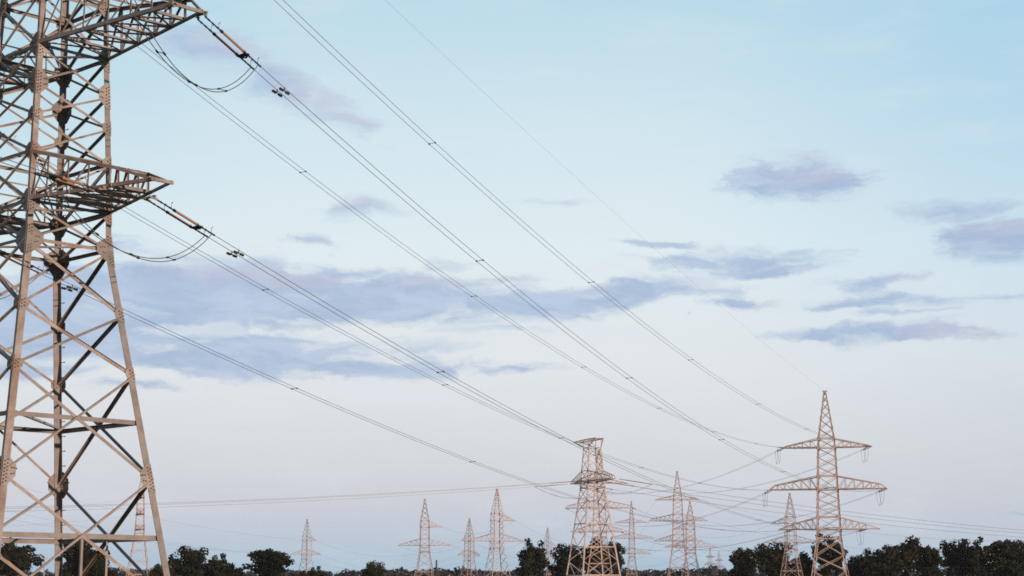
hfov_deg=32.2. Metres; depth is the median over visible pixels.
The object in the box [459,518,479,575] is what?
lattice pylon
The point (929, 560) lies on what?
broadleaf tree
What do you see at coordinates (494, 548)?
lattice pylon
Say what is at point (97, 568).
broadleaf tree
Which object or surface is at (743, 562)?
broadleaf tree
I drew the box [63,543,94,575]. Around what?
broadleaf tree
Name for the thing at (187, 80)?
jumper loop
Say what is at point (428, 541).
lattice pylon
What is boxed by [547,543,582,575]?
broadleaf tree
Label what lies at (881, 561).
broadleaf tree
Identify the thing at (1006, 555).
broadleaf tree
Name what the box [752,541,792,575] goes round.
broadleaf tree
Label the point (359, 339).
conductor
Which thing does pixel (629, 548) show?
lattice pylon
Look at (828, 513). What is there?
conductor
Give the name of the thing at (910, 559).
broadleaf tree
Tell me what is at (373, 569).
broadleaf tree
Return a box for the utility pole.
[435,560,438,575]
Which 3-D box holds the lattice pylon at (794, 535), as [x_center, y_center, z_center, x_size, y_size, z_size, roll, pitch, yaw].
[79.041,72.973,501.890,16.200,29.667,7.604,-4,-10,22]
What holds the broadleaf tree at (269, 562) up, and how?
on the ground
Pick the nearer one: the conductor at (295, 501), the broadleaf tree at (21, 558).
the conductor at (295, 501)
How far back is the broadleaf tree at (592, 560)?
522.71 m
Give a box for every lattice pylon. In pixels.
[0,0,207,575]
[126,479,149,575]
[292,519,320,572]
[398,499,450,575]
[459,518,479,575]
[470,490,523,575]
[544,527,556,575]
[565,449,633,574]
[566,437,620,575]
[610,501,653,575]
[649,471,706,575]
[666,501,715,575]
[705,549,715,564]
[715,552,724,569]
[764,493,817,575]
[769,391,885,575]
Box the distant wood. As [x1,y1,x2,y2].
[0,565,1007,575]
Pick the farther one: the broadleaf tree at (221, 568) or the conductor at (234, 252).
the broadleaf tree at (221, 568)
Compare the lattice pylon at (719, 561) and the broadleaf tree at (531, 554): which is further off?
the lattice pylon at (719, 561)
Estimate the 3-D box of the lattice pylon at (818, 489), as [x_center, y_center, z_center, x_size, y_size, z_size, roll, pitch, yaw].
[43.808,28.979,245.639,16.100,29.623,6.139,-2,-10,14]
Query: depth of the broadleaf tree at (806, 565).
522.02 m
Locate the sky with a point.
(844, 179)
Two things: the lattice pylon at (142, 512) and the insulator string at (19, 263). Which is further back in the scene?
the lattice pylon at (142, 512)
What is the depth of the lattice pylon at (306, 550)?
708.08 m
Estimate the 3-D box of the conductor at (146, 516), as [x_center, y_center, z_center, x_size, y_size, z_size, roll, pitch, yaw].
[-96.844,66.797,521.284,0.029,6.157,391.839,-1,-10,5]
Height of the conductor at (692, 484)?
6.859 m
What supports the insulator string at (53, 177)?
attached to the lattice pylon at (29, 237)
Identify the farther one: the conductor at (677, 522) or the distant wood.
the distant wood
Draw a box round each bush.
[104,565,120,575]
[296,570,305,575]
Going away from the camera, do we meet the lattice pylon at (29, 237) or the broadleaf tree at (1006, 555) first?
the lattice pylon at (29, 237)
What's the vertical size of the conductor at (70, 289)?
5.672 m
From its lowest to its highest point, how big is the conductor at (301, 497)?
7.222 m
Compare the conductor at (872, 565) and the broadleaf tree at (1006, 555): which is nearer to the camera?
the conductor at (872, 565)
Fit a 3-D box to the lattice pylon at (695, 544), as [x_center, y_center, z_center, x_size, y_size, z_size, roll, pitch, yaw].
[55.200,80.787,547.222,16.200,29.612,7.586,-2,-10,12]
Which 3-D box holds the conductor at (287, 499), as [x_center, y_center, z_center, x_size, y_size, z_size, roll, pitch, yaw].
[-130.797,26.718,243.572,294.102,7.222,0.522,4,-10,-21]
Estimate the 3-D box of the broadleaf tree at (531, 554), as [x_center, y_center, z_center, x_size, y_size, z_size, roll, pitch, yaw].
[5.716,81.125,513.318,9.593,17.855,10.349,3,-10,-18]
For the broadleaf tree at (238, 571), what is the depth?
551.60 m
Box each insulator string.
[0,250,46,273]
[33,163,98,191]
[150,200,214,237]
[197,16,261,69]
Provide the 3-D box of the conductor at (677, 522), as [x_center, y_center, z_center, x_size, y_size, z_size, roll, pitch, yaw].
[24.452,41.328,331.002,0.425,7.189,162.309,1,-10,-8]
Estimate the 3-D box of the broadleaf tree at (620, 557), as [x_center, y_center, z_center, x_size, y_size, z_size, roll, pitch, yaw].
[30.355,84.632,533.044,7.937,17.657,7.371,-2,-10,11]
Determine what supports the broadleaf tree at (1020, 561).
on the ground
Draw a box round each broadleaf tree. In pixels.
[0,537,43,575]
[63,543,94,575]
[78,549,109,575]
[147,563,178,575]
[168,545,214,575]
[201,553,234,575]
[225,562,245,575]
[242,548,295,575]
[305,565,326,575]
[362,559,385,575]
[514,538,549,575]
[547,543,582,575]
[579,538,617,574]
[604,541,625,574]
[727,547,758,575]
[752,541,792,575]
[786,550,819,575]
[811,533,847,575]
[845,555,865,575]
[855,544,904,575]
[895,535,922,575]
[917,544,943,575]
[937,538,971,575]
[957,536,993,575]
[982,538,1023,575]
[1014,539,1023,564]
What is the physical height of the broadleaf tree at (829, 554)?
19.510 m
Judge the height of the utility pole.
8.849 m
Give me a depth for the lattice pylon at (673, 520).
490.82 m
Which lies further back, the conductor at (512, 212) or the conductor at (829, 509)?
the conductor at (829, 509)
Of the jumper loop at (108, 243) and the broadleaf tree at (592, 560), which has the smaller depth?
the jumper loop at (108, 243)
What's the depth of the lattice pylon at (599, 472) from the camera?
298.04 m
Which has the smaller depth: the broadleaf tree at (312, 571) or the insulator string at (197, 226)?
the insulator string at (197, 226)
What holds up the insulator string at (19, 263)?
attached to the lattice pylon at (29, 237)
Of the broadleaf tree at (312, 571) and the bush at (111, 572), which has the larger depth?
the broadleaf tree at (312, 571)
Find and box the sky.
[0,0,1023,575]
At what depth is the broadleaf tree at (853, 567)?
527.06 m
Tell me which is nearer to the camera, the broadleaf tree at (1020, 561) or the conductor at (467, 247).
the conductor at (467, 247)
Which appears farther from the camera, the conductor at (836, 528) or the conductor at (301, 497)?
the conductor at (836, 528)
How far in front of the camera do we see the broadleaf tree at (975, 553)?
512.68 m
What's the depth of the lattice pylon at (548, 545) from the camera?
841.47 m
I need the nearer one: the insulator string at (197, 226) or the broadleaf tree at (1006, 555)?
the insulator string at (197, 226)
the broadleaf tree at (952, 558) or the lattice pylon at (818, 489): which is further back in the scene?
the broadleaf tree at (952, 558)
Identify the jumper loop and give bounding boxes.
[38,173,211,261]
[126,0,257,91]
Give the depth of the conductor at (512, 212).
93.47 m
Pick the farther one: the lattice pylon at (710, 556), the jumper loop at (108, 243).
the lattice pylon at (710, 556)
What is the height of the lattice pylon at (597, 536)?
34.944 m
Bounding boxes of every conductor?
[0,157,40,172]
[5,483,549,508]
[5,487,524,511]
[9,484,307,540]
[13,145,746,489]
[21,481,569,506]
[44,273,785,531]
[87,6,774,446]
[210,236,857,531]
[255,67,882,491]
[274,0,866,445]
[396,10,821,388]
[573,495,761,526]
[590,532,785,550]
[595,452,773,493]
[614,489,1023,537]
[625,532,855,550]
[632,450,862,492]
[636,486,1023,533]
[639,492,875,525]
[652,484,1023,530]
[706,501,974,540]
[706,542,1020,567]
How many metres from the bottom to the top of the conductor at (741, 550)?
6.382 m
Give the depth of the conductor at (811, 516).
321.35 m
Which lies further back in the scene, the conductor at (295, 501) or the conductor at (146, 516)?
the conductor at (146, 516)
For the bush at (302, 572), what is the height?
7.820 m
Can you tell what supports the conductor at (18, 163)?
attached to the insulator string at (53, 177)
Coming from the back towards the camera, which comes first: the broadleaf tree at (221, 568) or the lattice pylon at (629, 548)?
the lattice pylon at (629, 548)
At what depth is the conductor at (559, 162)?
121.07 m
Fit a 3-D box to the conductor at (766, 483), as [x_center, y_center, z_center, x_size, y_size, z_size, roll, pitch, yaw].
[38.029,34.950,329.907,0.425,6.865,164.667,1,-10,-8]
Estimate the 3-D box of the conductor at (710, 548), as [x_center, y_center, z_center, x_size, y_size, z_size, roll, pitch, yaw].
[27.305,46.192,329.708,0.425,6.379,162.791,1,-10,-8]
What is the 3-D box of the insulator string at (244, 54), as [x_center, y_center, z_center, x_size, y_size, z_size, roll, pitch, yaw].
[-9.389,-8.211,59.158,0.542,0.670,4.288,-3,-10,17]
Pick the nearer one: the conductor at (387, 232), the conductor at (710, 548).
the conductor at (387, 232)
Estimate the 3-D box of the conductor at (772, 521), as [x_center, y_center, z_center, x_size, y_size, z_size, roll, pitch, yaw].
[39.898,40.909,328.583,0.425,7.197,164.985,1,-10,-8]
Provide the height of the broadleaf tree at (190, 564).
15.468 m
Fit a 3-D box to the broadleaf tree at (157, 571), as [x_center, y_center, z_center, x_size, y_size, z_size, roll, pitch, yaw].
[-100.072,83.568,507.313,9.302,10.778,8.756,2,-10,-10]

